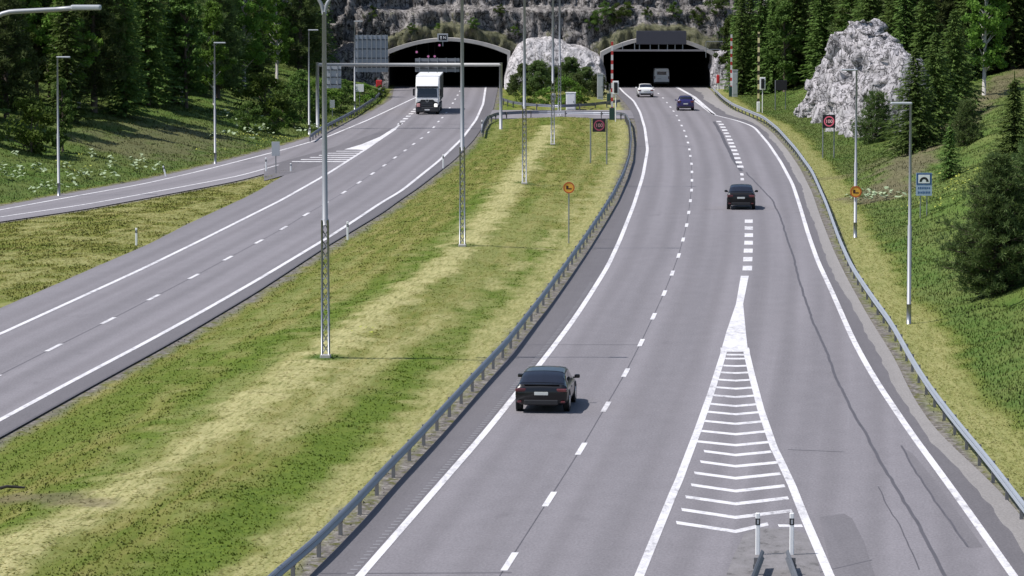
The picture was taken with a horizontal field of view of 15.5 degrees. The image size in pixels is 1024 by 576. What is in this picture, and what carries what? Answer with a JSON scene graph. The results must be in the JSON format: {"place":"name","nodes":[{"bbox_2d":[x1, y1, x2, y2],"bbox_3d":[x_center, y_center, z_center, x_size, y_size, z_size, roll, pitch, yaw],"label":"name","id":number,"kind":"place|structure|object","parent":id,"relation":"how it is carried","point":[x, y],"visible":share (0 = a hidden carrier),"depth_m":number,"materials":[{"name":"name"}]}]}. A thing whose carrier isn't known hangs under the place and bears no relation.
{"place":"outdoors","nodes":[
{"label":"outdoors","id":0,"kind":"place"},
{"bbox_2d":[0,162,277,221],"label":"ramp road","id":1,"kind":"structure","parent":0,"point":[227,171],"depth_m":266.90,"materials":[{"name":"grey asphalt"}]},
{"bbox_2d":[0,162,434,417],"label":"road","id":2,"kind":"structure","parent":0,"point":[39,375],"depth_m":193.77,"materials":[{"name":"grey asphalt"}]},
{"bbox_2d":[222,87,484,161],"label":"road","id":3,"kind":"structure","parent":0,"point":[438,140],"depth_m":356.64,"materials":[{"name":"grey asphalt"}]},
{"bbox_2d":[413,72,442,113],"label":"lorry","id":4,"kind":"object","parent":3,"relation":"on","point":[429,91],"visible":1,"depth_m":397.95,"materials":[{"name":"white metal"}]},
{"bbox_2d":[0,49,1023,575],"bbox_3d":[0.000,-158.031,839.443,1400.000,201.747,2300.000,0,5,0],"label":"ground","id":5,"kind":"structure","parent":0,"point":[428,269],"depth_m":161.09,"materials":[{"name":"green plant"}]},
{"bbox_2d":[1,0,42,66],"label":"birch tree","id":6,"kind":"object","parent":5,"relation":"on","point":[31,17],"visible":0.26,"depth_m":313.03,"materials":[{"name":"green plant"}]},
{"bbox_2d":[0,0,51,119],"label":"pine tree","id":7,"kind":"object","parent":5,"relation":"on","point":[10,57],"visible":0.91,"depth_m":300.16,"materials":[{"name":"green plant"}]},
{"bbox_2d":[0,93,63,153],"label":"shrub","id":8,"kind":"object","parent":5,"relation":"on","point":[31,109],"visible":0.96,"depth_m":284.15,"materials":[{"name":"green plant"}]},
{"bbox_2d":[20,0,64,98],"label":"birch tree","id":9,"kind":"object","parent":5,"relation":"on","point":[39,54],"visible":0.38,"depth_m":322.02,"materials":[{"name":"green plant"}]},
{"bbox_2d":[0,5,101,16],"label":"lamp mast","id":10,"kind":"object","parent":5,"relation":"on","point":[52,9],"visible":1,"depth_m":93.62,"materials":[{"name":"metal"}]},
{"bbox_2d":[45,77,77,151],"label":"birch tree","id":11,"kind":"object","parent":5,"relation":"on","point":[66,95],"visible":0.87,"depth_m":288.25,"materials":[{"name":"green plant"}]},
{"bbox_2d":[56,56,69,195],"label":"street lamp","id":12,"kind":"object","parent":5,"relation":"on","point":[58,162],"visible":0.96,"depth_m":260.66,"materials":[{"name":"metal"}]},
{"bbox_2d":[33,0,99,85],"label":"birch tree","id":13,"kind":"object","parent":5,"relation":"on","point":[47,25],"visible":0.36,"depth_m":318.89,"materials":[{"name":"green plant"}]},
{"bbox_2d":[39,0,96,120],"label":"spruce tree","id":14,"kind":"object","parent":5,"relation":"on","point":[67,69],"visible":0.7,"depth_m":311.89,"materials":[{"name":"green plant"}]},
{"bbox_2d":[47,0,138,113],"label":"pine tree","id":15,"kind":"object","parent":5,"relation":"on","point":[100,85],"visible":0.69,"depth_m":323.51,"materials":[{"name":"green plant"}]},
{"bbox_2d":[97,0,157,116],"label":"spruce tree","id":16,"kind":"object","parent":5,"relation":"on","point":[125,106],"visible":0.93,"depth_m":326.62,"materials":[{"name":"green plant"}]},
{"bbox_2d":[110,7,144,99],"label":"birch tree","id":17,"kind":"object","parent":5,"relation":"on","point":[140,78],"visible":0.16,"depth_m":330.68,"materials":[{"name":"green plant"}]},
{"bbox_2d":[0,175,283,301],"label":"grass","id":18,"kind":"structure","parent":5,"relation":"on","point":[192,202],"depth_m":225.98,"materials":[{"name":"green plant"}]},
{"bbox_2d":[114,0,192,104],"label":"spruce tree","id":19,"kind":"object","parent":5,"relation":"on","point":[147,13],"visible":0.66,"depth_m":341.83,"materials":[{"name":"green plant"}]},
{"bbox_2d":[154,0,201,102],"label":"spruce tree","id":20,"kind":"object","parent":5,"relation":"on","point":[175,64],"visible":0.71,"depth_m":352.93,"materials":[{"name":"green plant"}]},
{"bbox_2d":[160,0,211,107],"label":"birch tree","id":21,"kind":"object","parent":5,"relation":"on","point":[176,8],"visible":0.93,"depth_m":351.71,"materials":[{"name":"green plant"}]},
{"bbox_2d":[0,64,389,204],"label":"bank grass","id":22,"kind":"structure","parent":5,"relation":"on","point":[187,130],"depth_m":315.95,"materials":[{"name":"green plant"}]},
{"bbox_2d":[192,0,236,104],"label":"birch tree","id":23,"kind":"object","parent":5,"relation":"on","point":[210,21],"visible":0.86,"depth_m":363.13,"materials":[{"name":"green plant"}]},
{"bbox_2d":[187,0,256,98],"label":"pine tree","id":24,"kind":"object","parent":5,"relation":"on","point":[227,35],"visible":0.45,"depth_m":371.18,"materials":[{"name":"green plant"}]},
{"bbox_2d":[224,0,255,90],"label":"spruce tree","id":25,"kind":"object","parent":5,"relation":"on","point":[242,75],"visible":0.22,"depth_m":389.64,"materials":[{"name":"green plant"}]},
{"bbox_2d":[228,101,267,133],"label":"shrub","id":26,"kind":"object","parent":5,"relation":"on","point":[248,118],"visible":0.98,"depth_m":340.03,"materials":[{"name":"green plant"}]},
{"bbox_2d":[0,87,497,435],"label":"road shoulder","id":27,"kind":"object","parent":5,"relation":"on","point":[9,423],"visible":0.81,"depth_m":173.05},
{"bbox_2d":[224,0,278,88],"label":"birch tree","id":28,"kind":"object","parent":5,"relation":"on","point":[258,21],"visible":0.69,"depth_m":391.43,"materials":[{"name":"green plant"}]},
{"bbox_2d":[241,0,278,86],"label":"spruce tree","id":29,"kind":"object","parent":5,"relation":"on","point":[257,70],"visible":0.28,"depth_m":402.71,"materials":[{"name":"green plant"}]},
{"bbox_2d":[231,70,289,117],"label":"shrub","id":30,"kind":"object","parent":5,"relation":"on","point":[261,80],"visible":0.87,"depth_m":356.26,"materials":[{"name":"green plant"}]},
{"bbox_2d":[261,109,293,133],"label":"shrub","id":31,"kind":"object","parent":5,"relation":"on","point":[275,114],"visible":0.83,"depth_m":346.14,"materials":[{"name":"green plant"}]},
{"bbox_2d":[262,0,298,78],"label":"birch tree","id":32,"kind":"object","parent":5,"relation":"on","point":[278,57],"visible":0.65,"depth_m":419.91,"materials":[{"name":"green plant"}]},
{"bbox_2d":[258,82,306,121],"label":"shrub","id":33,"kind":"object","parent":5,"relation":"on","point":[299,106],"visible":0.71,"depth_m":358.38,"materials":[{"name":"green plant"}]},
{"bbox_2d":[272,69,330,121],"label":"shrub","id":34,"kind":"object","parent":5,"relation":"on","point":[294,82],"visible":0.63,"depth_m":370.02,"materials":[{"name":"green plant"}]},
{"bbox_2d":[271,0,336,79],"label":"spruce tree","id":35,"kind":"object","parent":5,"relation":"on","point":[298,58],"visible":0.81,"depth_m":444.92,"materials":[{"name":"green plant"}]},
{"bbox_2d":[302,76,343,112],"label":"shrub","id":36,"kind":"object","parent":5,"relation":"on","point":[329,91],"visible":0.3,"depth_m":389.25,"materials":[{"name":"green plant"}]},
{"bbox_2d":[305,0,341,74],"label":"spruce tree","id":37,"kind":"object","parent":5,"relation":"on","point":[328,42],"visible":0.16,"depth_m":467.82,"materials":[{"name":"green plant"}]},
{"bbox_2d":[317,0,330,357],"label":"lamp mast","id":38,"kind":"object","parent":5,"relation":"on","point":[324,219],"visible":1,"depth_m":152.02,"materials":[{"name":"metal"}]},
{"bbox_2d":[309,90,383,141],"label":"guard rail","id":39,"kind":"object","parent":5,"relation":"on","point":[342,117],"visible":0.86,"depth_m":378.03,"materials":[{"name":"metal"}]},
{"bbox_2d":[328,42,388,88],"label":"rock outcrop","id":40,"kind":"object","parent":5,"relation":"on","point":[345,52],"visible":0.27,"depth_m":477.81,"materials":[{"name":"grey stone"}]},
{"bbox_2d":[316,63,501,128],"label":"gantry","id":41,"kind":"object","parent":5,"relation":"on","point":[318,65],"visible":0.89,"depth_m":363.80,"materials":[{"name":"metal"}]},
{"bbox_2d":[327,66,340,88],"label":"sign back","id":42,"kind":"object","parent":41,"relation":"attached to","point":[333,76],"visible":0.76,"depth_m":363.66,"materials":[{"name":"metal"}]},
{"bbox_2d":[355,35,387,71],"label":"sign back","id":43,"kind":"object","parent":41,"relation":"attached to","point":[371,48],"visible":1,"depth_m":364.13,"materials":[{"name":"metal"}]},
{"bbox_2d":[415,58,459,71],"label":"sign back","id":44,"kind":"object","parent":41,"relation":"attached to","point":[437,60],"visible":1,"depth_m":364.26,"materials":[{"name":"metal"}]},
{"bbox_2d":[388,37,509,86],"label":"tunnel portal","id":45,"kind":"object","parent":5,"relation":"on","point":[475,51],"visible":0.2,"depth_m":642.80,"materials":[{"name":"concrete"}]},
{"bbox_2d":[268,111,631,575],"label":"guard rail","id":46,"kind":"object","parent":5,"relation":"on","point":[303,551],"visible":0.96,"depth_m":135.32,"materials":[{"name":"metal"}]},
{"bbox_2d":[0,109,906,200],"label":"wild flowers","id":47,"kind":"object","parent":5,"relation":"on","point":[873,192],"visible":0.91,"depth_m":274.82,"materials":[{"name":"white plant"}]},
{"bbox_2d":[458,0,465,246],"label":"lamp mast","id":48,"kind":"object","parent":5,"relation":"on","point":[461,147],"visible":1,"depth_m":210.75,"materials":[{"name":"metal"}]},
{"bbox_2d":[314,89,645,575],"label":"road shoulder","id":49,"kind":"object","parent":5,"relation":"on","point":[367,534],"visible":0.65,"depth_m":139.34},
{"bbox_2d":[347,290,588,573],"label":"rumble strip","id":50,"kind":"object","parent":49,"relation":"on","point":[585,291],"visible":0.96,"depth_m":123.87,"materials":[{"name":"paint"}]},
{"bbox_2d":[507,63,533,95],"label":"spruce shrub","id":51,"kind":"object","parent":5,"relation":"on","point":[517,76],"visible":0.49,"depth_m":453.11,"materials":[{"name":"green plant"}]},
{"bbox_2d":[521,0,526,183],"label":"lamp mast","id":52,"kind":"object","parent":5,"relation":"on","point":[524,106],"visible":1,"depth_m":268.81,"materials":[{"name":"metal"}]},
{"bbox_2d":[285,0,769,81],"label":"rock cliff","id":53,"kind":"structure","parent":5,"relation":"on","point":[393,19],"depth_m":484.47,"materials":[{"name":"grey stone"}]},
{"bbox_2d":[518,59,551,95],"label":"spruce shrub","id":54,"kind":"object","parent":5,"relation":"on","point":[536,68],"visible":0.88,"depth_m":447.95,"materials":[{"name":"green plant"}]},
{"bbox_2d":[550,0,554,144],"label":"lamp mast","id":55,"kind":"object","parent":5,"relation":"on","point":[552,82],"visible":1,"depth_m":327.37,"materials":[{"name":"metal"}]},
{"bbox_2d":[504,36,605,88],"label":"rock outcrop","id":56,"kind":"object","parent":5,"relation":"on","point":[539,48],"visible":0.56,"depth_m":479.51,"materials":[{"name":"grey stone"}]},
{"bbox_2d":[558,0,561,115],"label":"lamp mast","id":57,"kind":"object","parent":5,"relation":"on","point":[559,63],"visible":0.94,"depth_m":393.40,"materials":[{"name":"metal"}]},
{"bbox_2d":[502,98,619,109],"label":"guard rail","id":58,"kind":"object","parent":5,"relation":"on","point":[556,105],"visible":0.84,"depth_m":411.38,"materials":[{"name":"metal"}]},
{"bbox_2d":[542,75,582,103],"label":"shrub","id":59,"kind":"object","parent":5,"relation":"on","point":[566,81],"visible":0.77,"depth_m":413.17,"materials":[{"name":"green plant"}]},
{"bbox_2d":[555,56,581,91],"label":"spruce shrub","id":60,"kind":"object","parent":5,"relation":"on","point":[570,67],"visible":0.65,"depth_m":459.00,"materials":[{"name":"green plant"}]},
{"bbox_2d":[590,119,607,163],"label":"variable speed sign","id":61,"kind":"object","parent":5,"relation":"on","point":[600,125],"visible":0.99,"depth_m":301.43,"materials":[{"name":"metal"}]},
{"bbox_2d":[600,39,713,86],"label":"tunnel portal","id":62,"kind":"object","parent":5,"relation":"on","point":[636,68],"visible":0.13,"depth_m":631.92,"materials":[{"name":"concrete"}]},
{"bbox_2d":[613,31,703,50],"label":"overhead sign","id":63,"kind":"object","parent":62,"relation":"attached to","point":[660,37],"visible":0.98,"depth_m":479.49,"materials":[{"name":"metal"}]},
{"bbox_2d":[651,68,669,85],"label":"white van","id":64,"kind":"object","parent":5,"relation":"on","point":[660,75],"visible":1,"depth_m":485.99,"materials":[{"name":"paint"}]},
{"bbox_2d":[708,50,729,88],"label":"rock outcrop","id":65,"kind":"object","parent":5,"relation":"on","point":[715,68],"visible":0.48,"depth_m":479.22,"materials":[{"name":"grey stone"}]},
{"bbox_2d":[712,14,735,77],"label":"birch tree","id":66,"kind":"object","parent":5,"relation":"on","point":[726,27],"visible":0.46,"depth_m":474.63,"materials":[{"name":"green plant"}]},
{"bbox_2d":[718,0,748,91],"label":"spruce tree","id":67,"kind":"object","parent":5,"relation":"on","point":[735,15],"visible":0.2,"depth_m":466.82,"materials":[{"name":"green plant"}]},
{"bbox_2d":[724,0,756,94],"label":"spruce tree","id":68,"kind":"object","parent":5,"relation":"on","point":[742,56],"visible":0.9,"depth_m":456.89,"materials":[{"name":"green plant"}]},
{"bbox_2d":[726,0,758,92],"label":"spruce tree","id":69,"kind":"object","parent":5,"relation":"on","point":[750,4],"visible":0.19,"depth_m":462.66,"materials":[{"name":"green plant"}]},
{"bbox_2d":[738,0,775,93],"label":"spruce tree","id":70,"kind":"object","parent":5,"relation":"on","point":[761,9],"visible":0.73,"depth_m":456.71,"materials":[{"name":"green plant"}]},
{"bbox_2d":[752,0,781,92],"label":"spruce tree","id":71,"kind":"object","parent":5,"relation":"on","point":[770,76],"visible":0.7,"depth_m":454.90,"materials":[{"name":"green plant"}]},
{"bbox_2d":[760,0,807,91],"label":"birch tree","id":72,"kind":"object","parent":5,"relation":"on","point":[781,13],"visible":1,"depth_m":450.79,"materials":[{"name":"green plant"}]},
{"bbox_2d":[766,0,813,85],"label":"spruce tree","id":73,"kind":"object","parent":5,"relation":"on","point":[796,13],"visible":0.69,"depth_m":454.39,"materials":[{"name":"green plant"}]},
{"bbox_2d":[793,0,834,81],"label":"spruce tree","id":74,"kind":"object","parent":5,"relation":"on","point":[821,21],"visible":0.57,"depth_m":447.93,"materials":[{"name":"green plant"}]},
{"bbox_2d":[822,115,834,157],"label":"variable speed sign","id":75,"kind":"object","parent":5,"relation":"on","point":[828,121],"visible":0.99,"depth_m":311.21,"materials":[{"name":"metal"}]},
{"bbox_2d":[841,69,857,237],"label":"street lamp","id":76,"kind":"object","parent":5,"relation":"on","point":[855,204],"visible":0.96,"depth_m":221.35,"materials":[{"name":"metal"}]},
{"bbox_2d":[679,87,1023,575],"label":"road shoulder","id":77,"kind":"object","parent":5,"relation":"on","point":[1006,513],"visible":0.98,"depth_m":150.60},
{"bbox_2d":[793,18,933,137],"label":"rock outcrop","id":78,"kind":"object","parent":5,"relation":"on","point":[875,54],"visible":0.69,"depth_m":359.25,"materials":[{"name":"grey stone"}]},
{"bbox_2d":[713,88,1023,518],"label":"guard rail","id":79,"kind":"object","parent":5,"relation":"on","point":[988,461],"visible":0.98,"depth_m":153.63,"materials":[{"name":"metal"}]},
{"bbox_2d":[851,0,888,22],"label":"spruce tree","id":80,"kind":"object","parent":5,"relation":"on","point":[870,6],"visible":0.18,"depth_m":387.17,"materials":[{"name":"green plant"}]},
{"bbox_2d":[849,89,901,143],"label":"pine tree","id":81,"kind":"object","parent":5,"relation":"on","point":[881,117],"visible":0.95,"depth_m":328.52,"materials":[{"name":"green plant"}]},
{"bbox_2d":[875,0,918,51],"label":"spruce tree","id":82,"kind":"object","parent":5,"relation":"on","point":[889,25],"visible":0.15,"depth_m":382.39,"materials":[{"name":"green plant"}]},
{"bbox_2d":[891,102,911,323],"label":"street lamp","id":83,"kind":"object","parent":5,"relation":"on","point":[909,260],"visible":0.95,"depth_m":168.70,"materials":[{"name":"metal"}]},
{"bbox_2d":[890,0,922,55],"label":"spruce tree","id":84,"kind":"object","parent":5,"relation":"on","point":[905,19],"visible":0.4,"depth_m":377.34,"materials":[{"name":"green plant"}]},
{"bbox_2d":[865,44,949,158],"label":"spruce tree","id":85,"kind":"object","parent":5,"relation":"on","point":[915,97],"visible":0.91,"depth_m":289.10,"materials":[{"name":"green plant"}]},
{"bbox_2d":[916,173,931,217],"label":"tunnel sign","id":86,"kind":"object","parent":5,"relation":"on","point":[923,184],"visible":0.94,"depth_m":227.19,"materials":[{"name":"metal"}]},
{"bbox_2d":[906,0,947,88],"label":"spruce tree","id":87,"kind":"object","parent":5,"relation":"on","point":[926,27],"visible":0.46,"depth_m":374.49,"materials":[{"name":"green plant"}]},
{"bbox_2d":[893,27,961,147],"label":"spruce tree","id":88,"kind":"object","parent":5,"relation":"on","point":[938,74],"visible":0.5,"depth_m":294.55,"materials":[{"name":"green plant"}]},
{"bbox_2d":[897,0,966,71],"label":"pine tree","id":89,"kind":"object","parent":5,"relation":"on","point":[947,6],"visible":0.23,"depth_m":377.92,"materials":[{"name":"green plant"}]},
{"bbox_2d":[932,122,963,181],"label":"spruce tree","id":90,"kind":"object","parent":5,"relation":"on","point":[953,167],"visible":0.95,"depth_m":250.81,"materials":[{"name":"green plant"}]},
{"bbox_2d":[920,8,988,124],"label":"spruce tree","id":91,"kind":"object","parent":5,"relation":"on","point":[955,67],"visible":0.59,"depth_m":321.80,"materials":[{"name":"green plant"}]},
{"bbox_2d":[945,98,986,145],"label":"pine tree","id":92,"kind":"object","parent":5,"relation":"on","point":[965,128],"visible":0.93,"depth_m":279.24,"materials":[{"name":"green plant"}]},
{"bbox_2d":[950,0,992,80],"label":"spruce tree","id":93,"kind":"object","parent":5,"relation":"on","point":[962,10],"visible":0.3,"depth_m":375.15,"materials":[{"name":"green plant"}]},
{"bbox_2d":[932,150,1023,298],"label":"pine tree","id":94,"kind":"object","parent":5,"relation":"on","point":[981,264],"visible":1,"depth_m":173.40,"materials":[{"name":"green plant"}]},
{"bbox_2d":[960,0,1012,94],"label":"birch tree","id":95,"kind":"object","parent":5,"relation":"on","point":[979,28],"visible":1,"depth_m":340.31,"materials":[{"name":"green plant"}]},
{"bbox_2d":[984,70,1023,160],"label":"spruce tree","id":96,"kind":"object","parent":5,"relation":"on","point":[1012,117],"visible":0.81,"depth_m":245.81,"materials":[{"name":"green plant"}]},
{"bbox_2d":[985,129,1023,276],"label":"pine tree","id":97,"kind":"object","parent":5,"relation":"on","point":[1019,161],"visible":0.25,"depth_m":175.45,"materials":[{"name":"green plant"}]},
{"bbox_2d":[986,0,1023,68],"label":"spruce tree","id":98,"kind":"object","parent":5,"relation":"on","point":[1010,56],"visible":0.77,"depth_m":376.54,"materials":[{"name":"green plant"}]},
{"bbox_2d":[489,110,633,118],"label":"crossing road","id":99,"kind":"structure","parent":0,"point":[594,116],"depth_m":395.73,"materials":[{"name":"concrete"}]},
{"bbox_2d":[365,87,1008,575],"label":"road","id":100,"kind":"structure","parent":0,"point":[477,515],"depth_m":131.88,"materials":[{"name":"grey asphalt"}]},
{"bbox_2d":[0,97,968,575],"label":"road seams","id":101,"kind":"object","parent":100,"relation":"on","point":[938,563],"visible":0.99,"depth_m":139.79,"materials":[{"name":"black asphalt"}]},
{"bbox_2d":[0,87,1017,575],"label":"road markings","id":102,"kind":"object","parent":100,"relation":"on","point":[734,339],"visible":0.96,"depth_m":138.36,"materials":[{"name":"paint"}]},
{"bbox_2d":[515,366,579,410],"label":"passenger car","id":103,"kind":"object","parent":100,"relation":"on","point":[546,385],"visible":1,"depth_m":135.85,"materials":[{"name":"black paint"}]},
{"bbox_2d":[264,128,982,575],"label":"road patches","id":104,"kind":"object","parent":100,"relation":"on","point":[844,542],"visible":1,"depth_m":108.96,"materials":[{"name":"grey asphalt"}]},
{"bbox_2d":[725,184,757,208],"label":"passenger car","id":105,"kind":"object","parent":100,"relation":"on","point":[740,194],"visible":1,"depth_m":246.12,"materials":[{"name":"black paint"}]},
{"bbox_2d":[726,528,820,575],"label":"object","id":106,"kind":"object","parent":100,"relation":"on","point":[774,545],"visible":0.71,"depth_m":103.28,"materials":[{"name":"concrete"}]},
{"bbox_2d":[717,65,1023,496],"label":"verge grass","id":107,"kind":"structure","parent":0,"point":[913,243],"depth_m":209.20,"materials":[{"name":"green plant"}]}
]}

